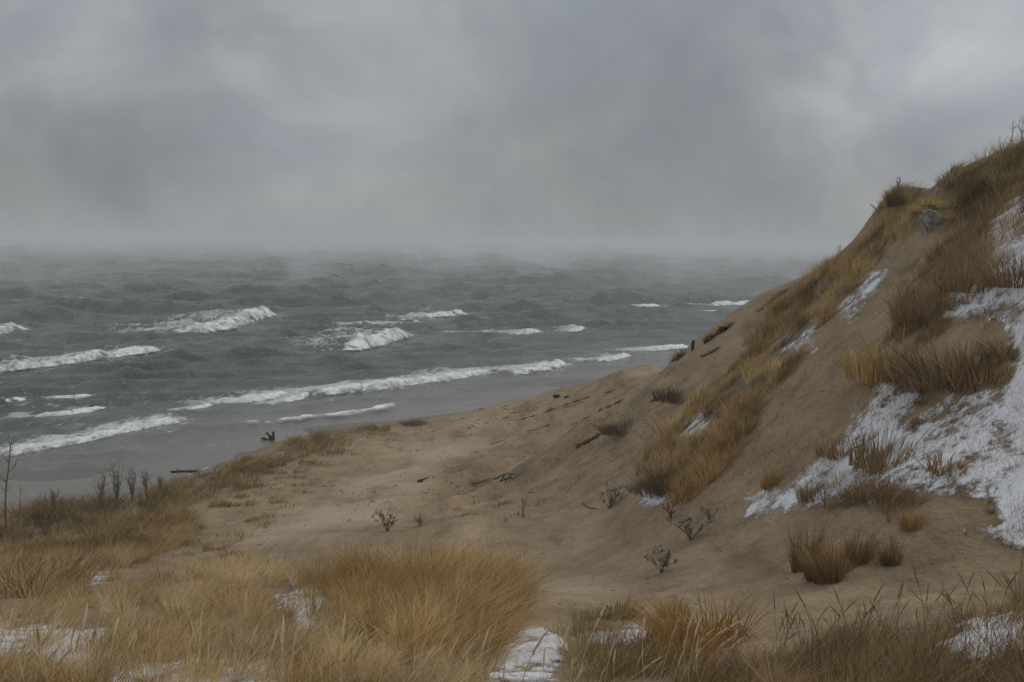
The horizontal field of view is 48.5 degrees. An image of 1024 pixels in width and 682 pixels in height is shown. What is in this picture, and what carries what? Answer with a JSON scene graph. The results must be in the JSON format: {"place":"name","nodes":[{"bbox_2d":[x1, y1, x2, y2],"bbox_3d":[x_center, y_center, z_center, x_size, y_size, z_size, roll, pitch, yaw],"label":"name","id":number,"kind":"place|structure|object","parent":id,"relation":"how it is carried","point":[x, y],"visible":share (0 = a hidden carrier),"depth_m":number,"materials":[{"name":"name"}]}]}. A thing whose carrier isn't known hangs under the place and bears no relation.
{"place":"outdoors","nodes":[
{"label":"outdoors","id":0,"kind":"place"},
{"bbox_2d":[0,542,561,681],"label":"dune grass","id":1,"kind":"structure","parent":0,"point":[121,640],"depth_m":10.10,"materials":[{"name":"plant"}]},
{"bbox_2d":[0,237,844,506],"bbox_3d":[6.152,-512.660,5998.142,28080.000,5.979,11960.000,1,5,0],"label":"lake water","id":2,"kind":"structure","parent":0,"point":[61,297],"depth_m":166.48,"materials":[{"name":"liquid"}]},
{"bbox_2d":[0,322,26,333],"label":"breaking wave","id":3,"kind":"object","parent":2,"relation":"on","point":[9,325],"visible":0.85,"depth_m":153.26,"materials":[{"name":"liquid"}]},
{"bbox_2d":[35,406,105,416],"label":"breaking wave","id":4,"kind":"object","parent":2,"relation":"on","point":[69,412],"visible":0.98,"depth_m":82.97,"materials":[{"name":"liquid"}]},
{"bbox_2d":[53,394,90,397],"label":"breaking wave","id":5,"kind":"object","parent":2,"relation":"on","point":[76,396],"visible":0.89,"depth_m":91.59,"materials":[{"name":"liquid"}]},
{"bbox_2d":[0,345,158,370],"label":"breaking wave","id":6,"kind":"object","parent":2,"relation":"on","point":[25,364],"visible":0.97,"depth_m":118.64,"materials":[{"name":"liquid"}]},
{"bbox_2d":[11,417,177,454],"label":"breaking wave","id":7,"kind":"object","parent":2,"relation":"on","point":[79,439],"visible":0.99,"depth_m":73.29,"materials":[{"name":"liquid"}]},
{"bbox_2d":[175,306,275,332],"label":"breaking wave","id":8,"kind":"object","parent":2,"relation":"on","point":[230,321],"visible":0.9,"depth_m":164.26,"materials":[{"name":"liquid"}]},
{"bbox_2d":[215,391,287,403],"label":"breaking wave","id":9,"kind":"object","parent":2,"relation":"on","point":[272,395],"visible":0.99,"depth_m":91.11,"materials":[{"name":"liquid"}]},
{"bbox_2d":[284,392,308,401],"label":"breaking wave","id":10,"kind":"object","parent":2,"relation":"on","point":[293,398],"visible":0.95,"depth_m":92.08,"materials":[{"name":"liquid"}]},
{"bbox_2d":[268,403,391,421],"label":"foam line","id":11,"kind":"object","parent":2,"relation":"on","point":[376,406],"visible":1,"depth_m":83.75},
{"bbox_2d":[343,327,412,349],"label":"breaking wave","id":12,"kind":"object","parent":2,"relation":"on","point":[358,341],"visible":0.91,"depth_m":138.95,"materials":[{"name":"liquid"}]},
{"bbox_2d":[320,369,490,394],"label":"breaking wave","id":13,"kind":"object","parent":2,"relation":"on","point":[379,385],"visible":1,"depth_m":100.55,"materials":[{"name":"liquid"}]},
{"bbox_2d":[425,309,464,317],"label":"breaking wave","id":14,"kind":"object","parent":2,"relation":"on","point":[441,313],"visible":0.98,"depth_m":194.90,"materials":[{"name":"liquid"}]},
{"bbox_2d":[516,328,540,333],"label":"breaking wave","id":15,"kind":"object","parent":2,"relation":"on","point":[526,331],"visible":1,"depth_m":160.27,"materials":[{"name":"liquid"}]},
{"bbox_2d":[512,359,567,373],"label":"breaking wave","id":16,"kind":"object","parent":2,"relation":"on","point":[545,365],"visible":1,"depth_m":114.97,"materials":[{"name":"liquid"}]},
{"bbox_2d":[597,353,630,360],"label":"breaking wave","id":17,"kind":"object","parent":2,"relation":"on","point":[615,357],"visible":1,"depth_m":126.88,"materials":[{"name":"liquid"}]},
{"bbox_2d":[645,344,687,350],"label":"breaking wave","id":18,"kind":"object","parent":2,"relation":"on","point":[670,346],"visible":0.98,"depth_m":139.15,"materials":[{"name":"liquid"}]},
{"bbox_2d":[712,300,748,305],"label":"breaking wave","id":19,"kind":"object","parent":2,"relation":"on","point":[715,303],"visible":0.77,"depth_m":241.39,"materials":[{"name":"liquid"}]},
{"bbox_2d":[271,524,590,664],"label":"dune grass","id":20,"kind":"structure","parent":0,"point":[451,592],"depth_m":13.36,"materials":[{"name":"plant"}]},
{"bbox_2d":[0,142,1023,681],"bbox_3d":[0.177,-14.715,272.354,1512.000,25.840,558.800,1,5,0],"label":"dune terrain","id":21,"kind":"structure","parent":0,"point":[618,540],"depth_m":28.77,"materials":[{"name":"sand"}]},
{"bbox_2d":[0,438,17,528],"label":"bare sapling","id":22,"kind":"object","parent":21,"relation":"on","point":[5,491],"visible":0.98,"depth_m":40.07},
{"bbox_2d":[35,610,61,681],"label":"seed stalk","id":23,"kind":"object","parent":21,"relation":"on","point":[52,626],"visible":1,"depth_m":8.47,"materials":[{"name":"beige plant"}]},
{"bbox_2d":[73,602,87,679],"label":"seed stalk","id":24,"kind":"object","parent":21,"relation":"on","point":[84,619],"visible":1,"depth_m":8.57,"materials":[{"name":"beige plant"}]},
{"bbox_2d":[92,620,97,681],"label":"seed stalk","id":25,"kind":"object","parent":21,"relation":"on","point":[94,634],"visible":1,"depth_m":8.33,"materials":[{"name":"beige plant"}]},
{"bbox_2d":[90,468,111,502],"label":"bare shrub","id":26,"kind":"object","parent":21,"relation":"on","point":[102,488],"visible":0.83,"depth_m":45.66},
{"bbox_2d":[0,461,226,541],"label":"brush undergrowth","id":27,"kind":"object","parent":21,"relation":"on","point":[178,486],"visible":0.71,"depth_m":43.86,"materials":[{"name":"brown plant"}]},
{"bbox_2d":[106,456,123,498],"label":"bare shrub","id":28,"kind":"object","parent":21,"relation":"on","point":[115,486],"visible":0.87,"depth_m":46.70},
{"bbox_2d":[120,465,137,497],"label":"bare shrub","id":29,"kind":"object","parent":21,"relation":"on","point":[132,492],"visible":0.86,"depth_m":48.48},
{"bbox_2d":[127,602,139,681],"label":"seed stalk","id":30,"kind":"object","parent":21,"relation":"on","point":[133,620],"visible":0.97,"depth_m":8.63,"materials":[{"name":"beige plant"}]},
{"bbox_2d":[136,466,152,495],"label":"bare shrub","id":31,"kind":"object","parent":21,"relation":"on","point":[145,479],"visible":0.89,"depth_m":49.27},
{"bbox_2d":[159,614,192,681],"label":"seed stalk","id":32,"kind":"object","parent":21,"relation":"on","point":[184,627],"visible":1,"depth_m":8.60,"materials":[{"name":"beige plant"}]},
{"bbox_2d":[0,422,394,598],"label":"dune grass","id":33,"kind":"structure","parent":21,"relation":"on","point":[243,469],"depth_m":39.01,"materials":[{"name":"plant"}]},
{"bbox_2d":[208,498,231,507],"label":"grass tussock","id":34,"kind":"object","parent":21,"relation":"on","point":[224,503],"depth_m":44.61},
{"bbox_2d":[237,480,268,488],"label":"grass tussock","id":35,"kind":"object","parent":21,"relation":"on","point":[255,485],"depth_m":49.73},
{"bbox_2d":[171,431,416,566],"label":"dune grass","id":36,"kind":"structure","parent":21,"relation":"on","point":[238,534],"depth_m":44.96,"materials":[{"name":"plant"}]},
{"bbox_2d":[322,445,345,453],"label":"grass tussock","id":37,"kind":"object","parent":21,"relation":"on","point":[331,452],"depth_m":59.18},
{"bbox_2d":[340,613,345,681],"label":"seed stalk","id":38,"kind":"object","parent":21,"relation":"on","point":[342,630],"visible":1,"depth_m":8.48,"materials":[{"name":"beige plant"}]},
{"bbox_2d":[372,508,400,530],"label":"dead weed","id":39,"kind":"object","parent":21,"relation":"on","point":[387,520],"visible":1,"depth_m":34.87,"materials":[{"name":"brown plant"}]},
{"bbox_2d":[397,416,427,425],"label":"bush","id":40,"kind":"object","parent":21,"relation":"on","point":[412,423],"visible":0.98,"depth_m":74.81,"materials":[{"name":"brown plant"}]},
{"bbox_2d":[412,645,435,681],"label":"seed stalk","id":41,"kind":"object","parent":21,"relation":"on","point":[426,660],"visible":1,"depth_m":8.03,"materials":[{"name":"beige plant"}]},
{"bbox_2d":[475,472,522,482],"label":"root tangle","id":42,"kind":"object","parent":21,"relation":"on","point":[503,477],"visible":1,"depth_m":43.14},
{"bbox_2d":[339,369,674,522],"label":"stubble grass","id":43,"kind":"structure","parent":21,"relation":"on","point":[518,513],"depth_m":44.30,"materials":[{"name":"plant"}]},
{"bbox_2d":[0,196,1023,681],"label":"snow","id":44,"kind":"structure","parent":21,"relation":"on","point":[1006,504],"depth_m":18.57,"materials":[{"name":"snow"}]},
{"bbox_2d":[94,591,109,677],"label":"seed stalk","id":45,"kind":"object","parent":44,"relation":"on","point":[102,609],"visible":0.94,"depth_m":8.81,"materials":[{"name":"beige plant"}]},
{"bbox_2d":[236,625,284,681],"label":"seed stalk","id":46,"kind":"object","parent":44,"relation":"on","point":[269,637],"visible":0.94,"depth_m":8.63,"materials":[{"name":"beige plant"}]},
{"bbox_2d":[485,618,665,681],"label":"stubble grass","id":47,"kind":"structure","parent":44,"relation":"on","point":[586,641],"depth_m":10.81,"materials":[{"name":"plant"}]},
{"bbox_2d":[926,598,1023,669],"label":"stubble grass","id":48,"kind":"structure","parent":44,"relation":"on","point":[987,622],"depth_m":9.04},
{"bbox_2d":[522,627,549,681],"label":"seed stalk","id":49,"kind":"object","parent":21,"relation":"on","point":[538,643],"visible":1,"depth_m":8.15,"materials":[{"name":"beige plant"}]},
{"bbox_2d":[514,390,613,420],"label":"sod ledge","id":50,"kind":"object","parent":21,"relation":"on","point":[523,418],"visible":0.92,"depth_m":65.51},
{"bbox_2d":[559,621,570,681],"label":"seed stalk","id":51,"kind":"object","parent":21,"relation":"on","point":[566,636],"visible":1,"depth_m":8.33,"materials":[{"name":"beige plant"}]},
{"bbox_2d":[575,431,600,447],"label":"sod ledge","id":52,"kind":"object","parent":21,"relation":"on","point":[597,435],"visible":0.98,"depth_m":44.59,"materials":[{"name":"soil"}]},
{"bbox_2d":[578,603,606,681],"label":"seed stalk","id":53,"kind":"object","parent":21,"relation":"on","point":[599,618],"visible":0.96,"depth_m":8.92,"materials":[{"name":"brown plant"}]},
{"bbox_2d":[580,606,614,620],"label":"grass tussock","id":54,"kind":"object","parent":21,"relation":"on","point":[610,615],"depth_m":14.71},
{"bbox_2d":[594,478,628,507],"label":"dead weed","id":55,"kind":"object","parent":21,"relation":"on","point":[611,498],"visible":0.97,"depth_m":32.23,"materials":[{"name":"brown plant"}]},
{"bbox_2d":[594,411,637,436],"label":"dune bush","id":56,"kind":"object","parent":21,"relation":"on","point":[611,430],"visible":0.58,"depth_m":40.31,"materials":[{"name":"brown plant"}]},
{"bbox_2d":[589,591,651,620],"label":"grass tussock","id":57,"kind":"object","parent":21,"relation":"on","point":[623,615],"depth_m":14.88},
{"bbox_2d":[537,595,726,681],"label":"dune grass","id":58,"kind":"structure","parent":21,"relation":"on","point":[602,657],"depth_m":10.74,"materials":[{"name":"plant"}]},
{"bbox_2d":[642,615,645,681],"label":"seed stalk","id":59,"kind":"object","parent":21,"relation":"on","point":[643,628],"visible":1,"depth_m":8.39,"materials":[{"name":"brown plant"}]},
{"bbox_2d":[615,460,675,498],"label":"dune bush","id":60,"kind":"object","parent":21,"relation":"on","point":[656,489],"visible":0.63,"depth_m":29.52,"materials":[{"name":"brown plant"}]},
{"bbox_2d":[626,604,693,656],"bbox_3d":[1.556,3.073,11.952,0.822,0.431,1.073,5,7,42],"label":"grass tussock","id":61,"kind":"object","parent":21,"relation":"on","point":[678,628],"depth_m":12.03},
{"bbox_2d":[643,543,676,572],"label":"dead weed","id":62,"kind":"object","parent":21,"relation":"on","point":[665,563],"visible":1,"depth_m":21.47,"materials":[{"name":"brown plant"}]},
{"bbox_2d":[661,499,677,518],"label":"dead weed","id":63,"kind":"object","parent":21,"relation":"on","point":[671,511],"visible":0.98,"depth_m":26.58,"materials":[{"name":"brown plant"}]},
{"bbox_2d":[647,381,692,404],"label":"dune bush","id":64,"kind":"object","parent":21,"relation":"on","point":[671,397],"visible":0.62,"depth_m":38.56,"materials":[{"name":"brown plant"}]},
{"bbox_2d":[653,589,690,617],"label":"grass tussock","id":65,"kind":"object","parent":21,"relation":"on","point":[678,605],"depth_m":14.76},
{"bbox_2d":[666,347,687,362],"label":"sod ledge","id":66,"kind":"object","parent":21,"relation":"on","point":[678,356],"visible":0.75,"depth_m":44.85,"materials":[{"name":"orange plant"}]},
{"bbox_2d":[581,572,782,651],"bbox_3d":[1.765,2.883,12.074,2.450,0.862,1.507,1,5,0],"label":"grass tussock","id":67,"kind":"object","parent":21,"relation":"on","point":[715,624],"depth_m":12.18,"materials":[{"name":"plant"}]},
{"bbox_2d":[663,513,709,540],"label":"dead weed","id":68,"kind":"object","parent":21,"relation":"on","point":[689,529],"visible":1,"depth_m":22.69,"materials":[{"name":"brown plant"}]},
{"bbox_2d":[681,627,715,680],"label":"seed stalk","id":69,"kind":"object","parent":21,"relation":"on","point":[704,637],"visible":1,"depth_m":8.40,"materials":[{"name":"brown plant"}]},
{"bbox_2d":[640,592,774,662],"bbox_3d":[1.866,2.871,11.162,1.301,0.719,1.775,1,5,1],"label":"grass tussock","id":70,"kind":"object","parent":21,"relation":"on","point":[703,633],"depth_m":11.42,"materials":[{"name":"plant"}]},
{"bbox_2d":[681,619,743,681],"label":"seed stalk","id":71,"kind":"object","parent":21,"relation":"on","point":[726,629],"visible":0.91,"depth_m":9.02,"materials":[{"name":"brown plant"}]},
{"bbox_2d":[699,635,736,681],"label":"seed stalk","id":72,"kind":"object","parent":21,"relation":"on","point":[724,642],"visible":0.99,"depth_m":8.42,"materials":[{"name":"brown plant"}]},
{"bbox_2d":[702,319,736,343],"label":"sod ledge","id":73,"kind":"object","parent":21,"relation":"on","point":[711,336],"visible":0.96,"depth_m":42.55,"materials":[{"name":"soil"}]},
{"bbox_2d":[754,465,787,490],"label":"grass tussock","id":74,"kind":"object","parent":21,"relation":"on","point":[765,485],"depth_m":22.49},
{"bbox_2d":[753,286,792,312],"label":"sod ledge","id":75,"kind":"object","parent":21,"relation":"on","point":[773,298],"visible":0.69,"depth_m":40.38,"materials":[{"name":"orange plant"}]},
{"bbox_2d":[627,204,920,507],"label":"dune grass","id":76,"kind":"structure","parent":21,"relation":"on","point":[715,466],"depth_m":31.95,"materials":[{"name":"plant"}]},
{"bbox_2d":[787,479,831,502],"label":"grass tussock","id":77,"kind":"object","parent":21,"relation":"on","point":[802,496],"depth_m":20.61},
{"bbox_2d":[772,511,847,572],"bbox_3d":[4.479,2.900,16.715,1.343,0.969,0.869,-1,5,-18],"label":"grass tussock","id":78,"kind":"object","parent":21,"relation":"on","point":[796,568],"depth_m":16.62,"materials":[{"name":"plant"}]},
{"bbox_2d":[787,536,836,582],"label":"grass tussock","id":79,"kind":"object","parent":21,"relation":"on","point":[807,576],"depth_m":15.78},
{"bbox_2d":[709,240,923,516],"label":"stubble grass","id":80,"kind":"structure","parent":21,"relation":"on","point":[805,397],"depth_m":26.44,"materials":[{"name":"plant"}]},
{"bbox_2d":[786,525,855,584],"bbox_3d":[4.216,2.895,15.465,1.019,0.922,0.811,-1,5,-20],"label":"grass tussock","id":81,"kind":"object","parent":21,"relation":"on","point":[833,574],"depth_m":15.45,"materials":[{"name":"plant"}]},
{"bbox_2d":[646,558,1023,681],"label":"dune grass","id":82,"kind":"structure","parent":21,"relation":"on","point":[843,663],"depth_m":8.63,"materials":[{"name":"plant"}]},
{"bbox_2d":[813,428,862,459],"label":"grass tussock","id":83,"kind":"object","parent":21,"relation":"on","point":[828,455],"depth_m":21.49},
{"bbox_2d":[815,530,865,572],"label":"grass tussock","id":84,"kind":"object","parent":21,"relation":"on","point":[850,564],"depth_m":15.90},
{"bbox_2d":[838,473,882,504],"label":"grass tussock","id":85,"kind":"object","parent":21,"relation":"on","point":[858,492],"depth_m":18.44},
{"bbox_2d":[835,335,893,378],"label":"grass tussock","id":86,"kind":"object","parent":21,"relation":"on","point":[842,367],"depth_m":23.59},
{"bbox_2d":[836,511,893,565],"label":"grass tussock","id":87,"kind":"object","parent":21,"relation":"on","point":[868,556],"depth_m":16.02,"materials":[{"name":"plant"}]},
{"bbox_2d":[794,429,936,515],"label":"dune grass","id":88,"kind":"structure","parent":21,"relation":"on","point":[843,502],"depth_m":19.08,"materials":[{"name":"plant"}]},
{"bbox_2d":[741,220,1023,557],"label":"stubble grass","id":89,"kind":"structure","parent":21,"relation":"on","point":[953,466],"depth_m":19.57,"materials":[{"name":"plant"}]},
{"bbox_2d":[835,323,935,384],"bbox_3d":[7.971,0.148,22.927,3.433,1.289,2.079,-1,5,-17],"label":"grass tussock","id":90,"kind":"object","parent":21,"relation":"on","point":[868,368],"depth_m":22.77,"materials":[{"name":"plant"}]},
{"bbox_2d":[867,526,907,566],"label":"grass tussock","id":91,"kind":"object","parent":21,"relation":"on","point":[890,556],"depth_m":15.68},
{"bbox_2d":[844,413,939,475],"bbox_3d":[6.708,1.741,19.701,1.906,0.982,1.970,2,5,20],"label":"grass tussock","id":92,"kind":"object","parent":21,"relation":"on","point":[860,462],"depth_m":19.75,"materials":[{"name":"plant"}]},
{"bbox_2d":[869,496,914,521],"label":"dead weed","id":93,"kind":"object","parent":21,"relation":"on","point":[887,518],"visible":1,"depth_m":17.07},
{"bbox_2d":[865,468,924,504],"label":"grass tussock","id":94,"kind":"object","parent":21,"relation":"on","point":[878,493],"depth_m":17.81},
{"bbox_2d":[882,182,927,206],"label":"dune bush","id":95,"kind":"object","parent":21,"relation":"on","point":[891,199],"visible":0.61,"depth_m":33.73,"materials":[{"name":"brown plant"}]},
{"bbox_2d":[861,334,953,387],"bbox_3d":[8.001,0.332,21.839,2.190,0.940,2.263,-3,6,-33],"label":"grass tussock","id":96,"kind":"object","parent":21,"relation":"on","point":[889,377],"depth_m":21.74,"materials":[{"name":"plant"}]},
{"bbox_2d":[878,291,942,323],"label":"grass tussock","id":97,"kind":"object","parent":21,"relation":"on","point":[902,318],"depth_m":23.89,"materials":[{"name":"plant"}]},
{"bbox_2d":[892,501,934,531],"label":"grass tussock","id":98,"kind":"object","parent":21,"relation":"on","point":[908,524],"depth_m":16.60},
{"bbox_2d":[905,201,936,211],"bbox_3d":[11.211,-3.724,31.090,1.600,0.380,1.179,2,5,17],"label":"dead grass mat","id":99,"kind":"object","parent":21,"relation":"on","point":[918,209],"visible":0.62,"depth_m":30.98,"materials":[{"name":"plant"}]},
{"bbox_2d":[917,209,945,233],"bbox_3d":[11.121,-2.972,29.903,0.756,0.961,0.888,0,5,-13],"label":"rock","id":100,"kind":"object","parent":21,"relation":"on","point":[928,221],"visible":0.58,"depth_m":29.69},
{"bbox_2d":[918,192,949,204],"bbox_3d":[11.711,-3.899,30.639,1.782,0.454,1.329,0,5,-6],"label":"dead grass mat","id":101,"kind":"object","parent":21,"relation":"on","point":[925,202],"visible":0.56,"depth_m":30.58,"materials":[{"name":"plant"}]},
{"bbox_2d":[914,445,975,477],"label":"grass tussock","id":102,"kind":"object","parent":21,"relation":"on","point":[935,466],"depth_m":17.74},
{"bbox_2d":[930,196,962,207],"bbox_3d":[11.594,-3.734,30.077,1.217,0.416,1.631,-2,6,-29],"label":"dead grass mat","id":103,"kind":"object","parent":21,"relation":"on","point":[940,203],"visible":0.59,"depth_m":29.86,"materials":[{"name":"plant"}]},
{"bbox_2d":[934,206,960,218],"bbox_3d":[11.516,-3.357,29.541,1.129,0.377,1.533,5,7,41],"label":"dead grass mat","id":104,"kind":"object","parent":21,"relation":"on","point":[947,215],"visible":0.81,"depth_m":29.26,"materials":[{"name":"plant"}]},
{"bbox_2d":[872,131,1023,241],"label":"dune grass","id":105,"kind":"structure","parent":21,"relation":"on","point":[1012,180],"depth_m":29.56,"materials":[{"name":"plant"}]},
{"bbox_2d":[873,326,1022,394],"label":"grass tussock","id":106,"kind":"object","parent":21,"relation":"on","point":[910,380],"depth_m":20.53,"materials":[{"name":"plant"}]},
{"bbox_2d":[932,289,963,307],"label":"grass tussock","id":107,"kind":"object","parent":21,"relation":"on","point":[943,303],"depth_m":23.23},
{"bbox_2d":[873,189,1023,348],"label":"dune grass","id":108,"kind":"structure","parent":21,"relation":"on","point":[961,242],"depth_m":25.38,"materials":[{"name":"plant"}]},
{"bbox_2d":[930,264,991,293],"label":"grass tussock","id":109,"kind":"object","parent":21,"relation":"on","point":[955,285],"depth_m":22.97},
{"bbox_2d":[923,332,1023,384],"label":"grass tussock","id":110,"kind":"object","parent":21,"relation":"on","point":[960,368],"depth_m":19.94,"materials":[{"name":"plant"}]},
{"bbox_2d":[958,326,1022,360],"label":"grass tussock","id":111,"kind":"object","parent":21,"relation":"on","point":[994,349],"depth_m":19.99,"materials":[{"name":"plant"}]},
{"bbox_2d":[961,246,1023,288],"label":"grass tussock","id":112,"kind":"object","parent":21,"relation":"on","point":[1004,281],"depth_m":21.72,"materials":[{"name":"plant"}]},
{"bbox_2d":[0,0,1023,246],"label":"sky","id":113,"kind":"structure","parent":0,"point":[665,122],"materials":[{"name":"grey"}]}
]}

